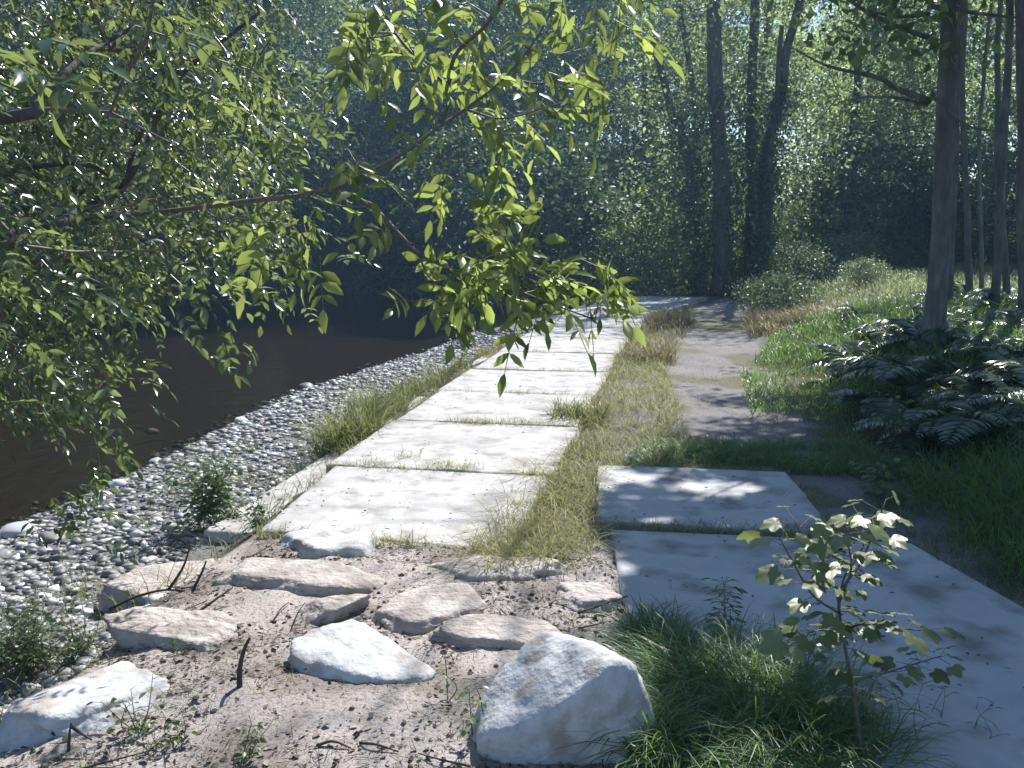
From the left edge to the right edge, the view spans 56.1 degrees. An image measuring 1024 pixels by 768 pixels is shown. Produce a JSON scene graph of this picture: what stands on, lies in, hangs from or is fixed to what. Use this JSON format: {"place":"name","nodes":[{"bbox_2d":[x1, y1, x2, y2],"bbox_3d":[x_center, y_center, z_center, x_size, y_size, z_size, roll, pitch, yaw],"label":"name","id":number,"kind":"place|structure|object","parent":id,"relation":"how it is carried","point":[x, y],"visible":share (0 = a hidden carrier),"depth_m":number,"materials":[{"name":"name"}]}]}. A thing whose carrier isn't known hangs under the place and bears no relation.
{"place":"outdoors","nodes":[
{"label":"outdoors","id":0,"kind":"place"},
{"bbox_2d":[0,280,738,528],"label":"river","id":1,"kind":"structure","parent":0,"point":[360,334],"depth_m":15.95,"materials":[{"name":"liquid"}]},
{"bbox_2d":[0,207,1023,767],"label":"ground","id":2,"kind":"structure","parent":0,"point":[708,389],"depth_m":4.92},
{"bbox_2d":[0,575,93,695],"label":"bank weed","id":3,"kind":"object","parent":2,"relation":"on","point":[26,654],"visible":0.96,"depth_m":4.70,"materials":[{"name":"green plant"}]},
{"bbox_2d":[0,0,106,151],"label":"woodland tree","id":4,"kind":"object","parent":2,"relation":"on","point":[19,27],"visible":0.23,"depth_m":24.36,"materials":[{"name":"green plant"}]},
{"bbox_2d":[45,596,112,668],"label":"bank weed","id":5,"kind":"object","parent":2,"relation":"on","point":[80,644],"visible":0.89,"depth_m":4.75,"materials":[{"name":"green plant"}]},
{"bbox_2d":[0,80,164,324],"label":"bush","id":6,"kind":"object","parent":2,"relation":"on","point":[84,234],"visible":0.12,"depth_m":23.67,"materials":[{"name":"green plant"}]},
{"bbox_2d":[0,661,169,752],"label":"boulder","id":7,"kind":"object","parent":2,"relation":"on","point":[36,718],"visible":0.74,"depth_m":3.69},
{"bbox_2d":[0,7,174,165],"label":"bush","id":8,"kind":"object","parent":2,"relation":"on","point":[83,29],"visible":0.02,"depth_m":28.75,"materials":[{"name":"green plant"}]},
{"bbox_2d":[0,119,207,315],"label":"bush","id":9,"kind":"object","parent":2,"relation":"on","point":[143,239],"visible":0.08,"depth_m":26.09,"materials":[{"name":"green plant"}]},
{"bbox_2d":[86,668,165,736],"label":"weed","id":10,"kind":"object","parent":2,"relation":"on","point":[142,723],"visible":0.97,"depth_m":3.61,"materials":[{"name":"green plant"}]},
{"bbox_2d":[97,558,219,612],"bbox_3d":[-1.868,1.251,5.689,1.090,0.274,0.671,-4,10,-23],"label":"boulder","id":11,"kind":"object","parent":2,"relation":"on","point":[117,590],"visible":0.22,"depth_m":5.60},
{"bbox_2d":[101,606,237,651],"bbox_3d":[-1.472,1.201,4.462,0.891,0.242,0.438,5,11,27],"label":"boulder","id":12,"kind":"object","parent":2,"relation":"on","point":[137,626],"visible":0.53,"depth_m":4.38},
{"bbox_2d":[53,99,296,310],"bbox_3d":[-10.265,-5.237,28.766,7.840,6.381,7.925,-3,10,-17],"label":"bush","id":13,"kind":"object","parent":2,"relation":"on","point":[211,277],"visible":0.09,"depth_m":27.50,"materials":[{"name":"green plant"}]},
{"bbox_2d":[49,0,342,187],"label":"woodland tree","id":14,"kind":"object","parent":2,"relation":"on","point":[284,41],"visible":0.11,"depth_m":32.24,"materials":[{"name":"green plant"}]},
{"bbox_2d":[140,438,286,551],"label":"bank weed","id":15,"kind":"object","parent":2,"relation":"on","point":[213,489],"visible":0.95,"depth_m":7.09,"materials":[{"name":"green plant"}]},
{"bbox_2d":[149,135,348,305],"bbox_3d":[-8.489,-5.197,30.828,6.885,5.544,6.812,-7,12,-36],"label":"bush","id":16,"kind":"object","parent":2,"relation":"on","point":[312,248],"visible":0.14,"depth_m":29.92,"materials":[{"name":"green plant"}]},
{"bbox_2d":[230,491,293,539],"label":"bank weed","id":17,"kind":"object","parent":2,"relation":"on","point":[255,520],"visible":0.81,"depth_m":6.41,"materials":[{"name":"green plant"}]},
{"bbox_2d":[0,327,533,705],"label":"pebbles","id":18,"kind":"object","parent":2,"relation":"on","point":[18,578],"visible":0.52,"depth_m":7.87,"materials":[{"name":"gravel"}]},
{"bbox_2d":[176,9,367,268],"bbox_3d":[-8.297,-7.539,32.037,7.042,9.504,7.052,0,9,0],"label":"woodland tree","id":19,"kind":"object","parent":2,"relation":"on","point":[292,124],"visible":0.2,"depth_m":31.47,"materials":[{"name":"green plant"}]},
{"bbox_2d":[204,451,345,542],"bbox_3d":[-1.750,0.991,8.035,0.422,0.303,2.528,2,10,11],"label":"concrete footing","id":20,"kind":"object","parent":2,"relation":"on","point":[217,530],"visible":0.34,"depth_m":7.54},
{"bbox_2d":[182,132,370,296],"bbox_3d":[-8.267,-5.614,32.113,7.152,5.758,7.075,9,13,42],"label":"bush","id":21,"kind":"object","parent":2,"relation":"on","point":[311,205],"visible":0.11,"depth_m":30.92,"materials":[{"name":"green plant"}]},
{"bbox_2d":[212,557,385,595],"bbox_3d":[-1.083,1.064,5.155,1.025,0.167,0.651,1,10,8],"label":"boulder","id":22,"kind":"object","parent":2,"relation":"on","point":[315,577],"visible":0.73,"depth_m":5.03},
{"bbox_2d":[224,0,409,132],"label":"woodland tree","id":23,"kind":"object","parent":2,"relation":"on","point":[323,17],"visible":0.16,"depth_m":43.55,"materials":[{"name":"green plant"}]},
{"bbox_2d":[279,526,379,559],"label":"boulder","id":24,"kind":"object","parent":2,"relation":"on","point":[312,543],"visible":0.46,"depth_m":5.70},
{"bbox_2d":[296,593,370,623],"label":"boulder","id":25,"kind":"object","parent":2,"relation":"on","point":[334,608],"visible":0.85,"depth_m":4.62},
{"bbox_2d":[248,136,430,299],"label":"bush","id":26,"kind":"object","parent":2,"relation":"on","point":[349,227],"visible":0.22,"depth_m":31.64,"materials":[{"name":"green plant"}]},
{"bbox_2d":[0,0,684,565],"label":"ash tree","id":27,"kind":"object","parent":2,"relation":"on","point":[78,76],"visible":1,"depth_m":3.35,"materials":[{"name":"green plant"}]},
{"bbox_2d":[261,385,428,459],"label":"grass tuft","id":28,"kind":"object","parent":2,"relation":"on","point":[335,438],"visible":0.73,"depth_m":9.29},
{"bbox_2d":[287,619,435,683],"bbox_3d":[-0.657,1.225,4.137,0.716,0.195,0.536,7,19,11],"label":"boulder","id":29,"kind":"object","parent":2,"relation":"on","point":[355,651],"visible":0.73,"depth_m":4.06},
{"bbox_2d":[245,0,496,193],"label":"woodland tree","id":30,"kind":"object","parent":2,"relation":"on","point":[372,110],"visible":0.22,"depth_m":35.79,"materials":[{"name":"green plant"}]},
{"bbox_2d":[314,376,438,424],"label":"grass tuft","id":31,"kind":"object","parent":2,"relation":"on","point":[404,399],"visible":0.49,"depth_m":10.95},
{"bbox_2d":[305,109,488,285],"bbox_3d":[-4.438,-6.696,35.651,8.177,6.655,8.265,2,10,14],"label":"bush","id":32,"kind":"object","parent":2,"relation":"on","point":[374,133],"visible":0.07,"depth_m":33.91,"materials":[{"name":"green plant"}]},
{"bbox_2d":[317,129,486,297],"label":"bush","id":33,"kind":"object","parent":2,"relation":"on","point":[404,281],"visible":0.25,"depth_m":31.89,"materials":[{"name":"green plant"}]},
{"bbox_2d":[259,466,546,549],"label":"concrete slab","id":34,"kind":"structure","parent":2,"relation":"on","point":[386,489],"depth_m":6.63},
{"bbox_2d":[380,365,455,396],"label":"grass tuft","id":35,"kind":"object","parent":2,"relation":"on","point":[412,382],"visible":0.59,"depth_m":12.74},
{"bbox_2d":[371,583,487,633],"bbox_3d":[-0.465,1.152,4.681,0.692,0.175,0.461,-5,11,-28],"label":"boulder","id":36,"kind":"object","parent":2,"relation":"on","point":[423,609],"visible":0.61,"depth_m":4.63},
{"bbox_2d":[326,420,579,477],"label":"concrete slab","id":37,"kind":"structure","parent":2,"relation":"on","point":[491,443],"depth_m":8.31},
{"bbox_2d":[0,326,915,767],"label":"sparse grass","id":38,"kind":"structure","parent":2,"relation":"on","point":[166,580],"depth_m":6.04,"materials":[{"name":"plant"}]},
{"bbox_2d":[347,0,630,196],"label":"woodland tree","id":39,"kind":"object","parent":2,"relation":"on","point":[480,4],"visible":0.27,"depth_m":36.54,"materials":[{"name":"green plant"}]},
{"bbox_2d":[426,614,562,649],"bbox_3d":[-0.056,1.147,4.430,0.772,0.139,0.480,-1,9,-5],"label":"boulder","id":40,"kind":"object","parent":2,"relation":"on","point":[498,631],"visible":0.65,"depth_m":4.32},
{"bbox_2d":[397,390,593,430],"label":"concrete slab","id":41,"kind":"structure","parent":2,"relation":"on","point":[487,404],"depth_m":10.04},
{"bbox_2d":[426,555,568,580],"bbox_3d":[-0.196,1.086,5.287,1.038,0.240,0.516,5,11,28],"label":"boulder","id":42,"kind":"object","parent":2,"relation":"on","point":[465,572],"visible":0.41,"depth_m":5.21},
{"bbox_2d":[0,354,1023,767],"bbox_3d":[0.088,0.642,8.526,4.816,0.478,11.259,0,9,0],"label":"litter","id":43,"kind":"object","parent":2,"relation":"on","point":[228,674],"visible":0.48,"depth_m":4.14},
{"bbox_2d":[385,102,655,310],"bbox_3d":[0.142,-5.154,29.498,8.607,6.930,8.515,0,9,0],"label":"bush","id":44,"kind":"object","parent":2,"relation":"on","point":[563,218],"visible":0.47,"depth_m":28.41,"materials":[{"name":"green plant"}]},
{"bbox_2d":[437,369,607,397],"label":"concrete slab","id":45,"kind":"structure","parent":2,"relation":"on","point":[535,382],"depth_m":11.76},
{"bbox_2d":[474,351,615,371],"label":"concrete slab","id":46,"kind":"structure","parent":2,"relation":"on","point":[547,360],"depth_m":13.37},
{"bbox_2d":[393,328,712,597],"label":"dry grass","id":47,"kind":"structure","parent":2,"relation":"on","point":[567,528],"depth_m":7.14,"materials":[{"name":"plant"}]},
{"bbox_2d":[450,0,663,249],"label":"woodland tree","id":48,"kind":"object","parent":2,"relation":"on","point":[602,3],"visible":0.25,"depth_m":38.22,"materials":[{"name":"green plant"}]},
{"bbox_2d":[469,631,656,764],"bbox_3d":[0.179,1.258,3.607,0.760,0.672,0.576,3,10,17],"label":"boulder","id":49,"kind":"object","parent":2,"relation":"on","point":[543,686],"visible":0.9,"depth_m":3.38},
{"bbox_2d":[498,337,627,354],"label":"concrete slab","id":50,"kind":"structure","parent":2,"relation":"on","point":[567,345],"depth_m":15.17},
{"bbox_2d":[522,326,633,338],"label":"concrete slab","id":51,"kind":"structure","parent":2,"relation":"on","point":[606,333],"depth_m":16.93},
{"bbox_2d":[530,390,628,427],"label":"grass tuft","id":52,"kind":"object","parent":2,"relation":"on","point":[569,412],"visible":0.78,"depth_m":9.56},
{"bbox_2d":[555,582,621,612],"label":"boulder","id":53,"kind":"object","parent":2,"relation":"on","point":[576,596],"visible":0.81,"depth_m":4.79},
{"bbox_2d":[534,235,663,306],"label":"bush","id":54,"kind":"object","parent":2,"relation":"on","point":[582,278],"visible":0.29,"depth_m":27.83,"materials":[{"name":"green plant"}]},
{"bbox_2d":[522,133,712,290],"bbox_3d":[4.144,-6.216,35.417,7.574,6.098,7.493,1,10,6],"label":"bush","id":55,"kind":"object","parent":2,"relation":"on","point":[614,170],"visible":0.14,"depth_m":34.54,"materials":[{"name":"green plant"}]},
{"bbox_2d":[239,295,1023,715],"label":"joint grass","id":56,"kind":"structure","parent":2,"relation":"on","point":[625,525],"depth_m":6.88,"materials":[{"name":"plant"}]},
{"bbox_2d":[541,0,743,250],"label":"woodland tree","id":57,"kind":"object","parent":2,"relation":"on","point":[642,96],"visible":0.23,"depth_m":38.12,"materials":[{"name":"green plant"}]},
{"bbox_2d":[537,0,748,166],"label":"woodland tree","id":58,"kind":"object","parent":2,"relation":"on","point":[640,128],"visible":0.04,"depth_m":47.65,"materials":[{"name":"green plant"}]},
{"bbox_2d":[555,201,737,297],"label":"bush","id":59,"kind":"object","parent":2,"relation":"on","point":[684,269],"visible":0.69,"depth_m":26.47,"materials":[{"name":"green plant"}]},
{"bbox_2d":[568,591,724,659],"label":"grass clump","id":60,"kind":"object","parent":2,"relation":"on","point":[640,625],"visible":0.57,"depth_m":4.46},
{"bbox_2d":[532,666,862,767],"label":"grass clump","id":61,"kind":"object","parent":2,"relation":"on","point":[667,733],"visible":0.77,"depth_m":3.38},
{"bbox_2d":[595,465,834,537],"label":"concrete slab","id":62,"kind":"structure","parent":2,"relation":"on","point":[658,492],"depth_m":6.69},
{"bbox_2d":[700,577,748,630],"bbox_3d":[1.002,1.070,4.523,0.210,0.317,0.204,-3,10,-18],"label":"willowherb","id":63,"kind":"object","parent":2,"relation":"on","point":[740,590],"visible":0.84,"depth_m":4.50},
{"bbox_2d":[555,588,894,765],"bbox_3d":[0.859,1.152,3.971,1.423,0.379,1.386,-4,10,-21],"label":"grass clump","id":64,"kind":"object","parent":2,"relation":"on","point":[702,650],"visible":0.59,"depth_m":3.96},
{"bbox_2d":[574,0,898,297],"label":"alder tree","id":65,"kind":"object","parent":2,"relation":"on","point":[759,204],"visible":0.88,"depth_m":26.15,"materials":[{"name":"green plant"}]},
{"bbox_2d":[622,0,891,282],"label":"woodland tree","id":66,"kind":"object","parent":2,"relation":"on","point":[766,29],"visible":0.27,"depth_m":35.68,"materials":[{"name":"green plant"}]},
{"bbox_2d":[670,0,850,244],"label":"woodland tree","id":67,"kind":"object","parent":2,"relation":"on","point":[803,123],"visible":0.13,"depth_m":42.37,"materials":[{"name":"green plant"}]},
{"bbox_2d":[671,0,851,191],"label":"woodland tree","id":68,"kind":"object","parent":2,"relation":"on","point":[816,32],"visible":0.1,"depth_m":44.99,"materials":[{"name":"green plant"}]},
{"bbox_2d":[617,663,914,767],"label":"grass clump","id":69,"kind":"object","parent":2,"relation":"on","point":[789,756],"visible":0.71,"depth_m":3.40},
{"bbox_2d":[725,263,836,319],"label":"bush","id":70,"kind":"object","parent":2,"relation":"on","point":[778,287],"visible":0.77,"depth_m":19.33,"materials":[{"name":"green plant"}]},
{"bbox_2d":[747,234,848,286],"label":"bush","id":71,"kind":"object","parent":2,"relation":"on","point":[797,259],"visible":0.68,"depth_m":25.38,"materials":[{"name":"green plant"}]},
{"bbox_2d":[730,198,865,282],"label":"bush","id":72,"kind":"object","parent":2,"relation":"on","point":[816,221],"visible":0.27,"depth_m":27.50,"materials":[{"name":"green plant"}]},
{"bbox_2d":[639,612,963,767],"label":"grass clump","id":73,"kind":"object","parent":2,"relation":"on","point":[812,711],"visible":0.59,"depth_m":3.67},
{"bbox_2d":[608,286,1023,599],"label":"grass","id":74,"kind":"structure","parent":2,"relation":"on","point":[999,489],"depth_m":8.03,"materials":[{"name":"plant"}]},
{"bbox_2d":[610,530,1023,767],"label":"concrete slab","id":75,"kind":"structure","parent":2,"relation":"on","point":[968,609],"depth_m":4.69,"materials":[{"name":"concrete"}]},
{"bbox_2d":[800,340,875,376],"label":"fern","id":76,"kind":"object","parent":2,"relation":"on","point":[836,354],"visible":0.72,"depth_m":11.65,"materials":[{"name":"green plant"}]},
{"bbox_2d":[736,490,965,756],"bbox_3d":[1.241,0.920,3.402,0.946,1.036,0.723,0,9,0],"label":"sapling","id":77,"kind":"object","parent":2,"relation":"on","point":[823,547],"visible":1,"depth_m":3.27,"materials":[{"name":"green plant"}]},
{"bbox_2d":[807,224,907,273],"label":"bush","id":78,"kind":"object","parent":2,"relation":"on","point":[853,243],"visible":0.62,"depth_m":26.44,"materials":[{"name":"green plant"}]},
{"bbox_2d":[739,675,981,767],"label":"grass clump","id":79,"kind":"object","parent":2,"relation":"on","point":[880,734],"visible":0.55,"depth_m":3.50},
{"bbox_2d":[730,0,992,261],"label":"woodland tree","id":80,"kind":"object","parent":2,"relation":"on","point":[857,92],"visible":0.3,"depth_m":34.10,"materials":[{"name":"green plant"}]},
{"bbox_2d":[832,253,899,286],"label":"bush","id":81,"kind":"object","parent":2,"relation":"on","point":[872,268],"visible":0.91,"depth_m":22.59,"materials":[{"name":"green plant"}]},
{"bbox_2d":[826,386,917,415],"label":"fern","id":82,"kind":"object","parent":2,"relation":"on","point":[857,395],"visible":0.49,"depth_m":9.46,"materials":[{"name":"green plant"}]},
{"bbox_2d":[780,111,985,265],"bbox_3d":[10.768,-5.635,28.505,5.790,4.712,5.852,1,10,8],"label":"bush","id":83,"kind":"object","parent":2,"relation":"on","point":[850,186],"visible":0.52,"depth_m":27.27,"materials":[{"name":"green plant"}]},
{"bbox_2d":[848,449,920,509],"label":"tall weed","id":84,"kind":"object","parent":2,"relation":"on","point":[885,483],"visible":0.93,"depth_m":6.92,"materials":[{"name":"green plant"}]},
{"bbox_2d":[766,0,1017,355],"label":"tall tree","id":85,"kind":"object","parent":2,"relation":"on","point":[951,13],"visible":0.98,"depth_m":10.53,"materials":[{"name":"grey plant"}]},
{"bbox_2d":[870,394,935,453],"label":"tall weed","id":86,"kind":"object","parent":2,"relation":"on","point":[899,422],"visible":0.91,"depth_m":8.22,"materials":[{"name":"green plant"}]},
{"bbox_2d":[880,238,929,270],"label":"bush","id":87,"kind":"object","parent":2,"relation":"on","point":[909,252],"visible":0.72,"depth_m":27.06,"materials":[{"name":"green plant"}]},
{"bbox_2d":[804,0,1013,246],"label":"woodland tree","id":88,"kind":"object","parent":2,"relation":"on","point":[901,78],"visible":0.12,"depth_m":38.62,"materials":[{"name":"green plant"}]},
{"bbox_2d":[851,397,966,455],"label":"fern","id":89,"kind":"object","parent":2,"relation":"on","point":[881,402],"visible":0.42,"depth_m":8.57,"materials":[{"name":"green plant"}]},
{"bbox_2d":[833,359,990,408],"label":"fern","id":90,"kind":"object","parent":2,"relation":"on","point":[895,374],"visible":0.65,"depth_m":9.30,"materials":[{"name":"green plant"}]},
{"bbox_2d":[871,318,971,349],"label":"fern","id":91,"kind":"object","parent":2,"relation":"on","point":[910,327],"visible":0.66,"depth_m":11.15,"materials":[{"name":"green plant"}]},
{"bbox_2d":[827,0,1016,210],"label":"woodland tree","id":92,"kind":"object","parent":2,"relation":"on","point":[913,82],"visible":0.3,"depth_m":33.36,"materials":[{"name":"green plant"}]},
{"bbox_2d":[878,408,1009,442],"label":"fern","id":93,"kind":"object","parent":2,"relation":"on","point":[924,417],"visible":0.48,"depth_m":7.95,"materials":[{"name":"green plant"}]},
{"bbox_2d":[871,120,1017,265],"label":"bush","id":94,"kind":"object","parent":2,"relation":"on","point":[987,161],"visible":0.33,"depth_m":26.96,"materials":[{"name":"green plant"}]},
{"bbox_2d":[906,354,993,385],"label":"fern","id":95,"kind":"object","parent":2,"relation":"on","point":[938,362],"visible":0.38,"depth_m":9.44,"materials":[{"name":"green plant"}]},
{"bbox_2d":[948,0,963,306],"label":"slim tree","id":96,"kind":"object","parent":2,"relation":"on","point":[955,180],"visible":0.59,"depth_m":14.99,"materials":[{"name":"grey plant"}]},
{"bbox_2d":[913,0,1014,288],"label":"slim tree","id":97,"kind":"object","parent":2,"relation":"on","point":[981,237],"visible":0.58,"depth_m":19.57,"materials":[{"name":"grey plant"}]},
{"bbox_2d":[912,0,1016,160],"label":"woodland tree","id":98,"kind":"object","parent":2,"relation":"on","point":[979,70],"visible":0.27,"depth_m":32.41,"materials":[{"name":"green plant"}]},
{"bbox_2d":[959,0,972,292],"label":"slim tree","id":99,"kind":"object","parent":2,"relation":"on","point":[967,231],"visible":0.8,"depth_m":16.64,"materials":[{"name":"grey plant"}]},
{"bbox_2d":[915,393,1023,444],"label":"fern","id":100,"kind":"object","parent":2,"relation":"on","point":[971,425],"visible":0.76,"depth_m":7.81,"materials":[{"name":"green plant"}]},
{"bbox_2d":[920,374,1023,424],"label":"fern","id":101,"kind":"object","parent":2,"relation":"on","point":[964,384],"visible":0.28,"depth_m":8.64,"materials":[{"name":"green plant"}]},
{"bbox_2d":[947,309,1017,337],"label":"fern","id":102,"kind":"object","parent":2,"relation":"on","point":[989,320],"visible":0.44,"depth_m":12.30,"materials":[{"name":"green plant"}]},
{"bbox_2d":[948,345,1023,384],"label":"fern","id":103,"kind":"object","parent":2,"relation":"on","point":[1005,373],"visible":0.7,"depth_m":8.98,"materials":[{"name":"green plant"}]},
{"bbox_2d":[957,372,1023,415],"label":"fern","id":104,"kind":"object","parent":2,"relation":"on","point":[1015,404],"visible":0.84,"depth_m":8.11,"materials":[{"name":"green plant"}]},
{"bbox_2d":[988,0,1013,308],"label":"slim tree","id":105,"kind":"object","parent":2,"relation":"on","point":[1000,199],"visible":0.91,"depth_m":13.99,"materials":[{"name":"grey plant"}]},
{"bbox_2d":[994,0,1010,294],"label":"slim tree","id":106,"kind":"object","parent":2,"relation":"on","point":[1006,287],"visible":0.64,"depth_m":15.60,"materials":[{"name":"grey plant"}]},
{"bbox_2d":[984,359,1023,401],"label":"fern","id":107,"kind":"object","parent":2,"relation":"on","point":[1018,368],"visible":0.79,"depth_m":8.31,"materials":[{"name":"green plant"}]},
{"bbox_2d":[1014,0,1023,310],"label":"slim tree","id":108,"kind":"object","parent":2,"relation":"on","point":[1019,62],"visible":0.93,"depth_m":13.15,"materials":[{"name":"grey plant"}]},
{"bbox_2d":[47,0,1016,202],"label":"sky","id":109,"kind":"structure","parent":0,"point":[816,10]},
{"bbox_2d":[608,297,862,363],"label":"rusty grass","id":110,"kind":"structure","parent":0,"point":[757,320],"depth_m":17.02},
{"bbox_2d":[733,256,1017,312],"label":"meadow grass","id":111,"kind":"structure","parent":0,"point":[906,273],"depth_m":22.43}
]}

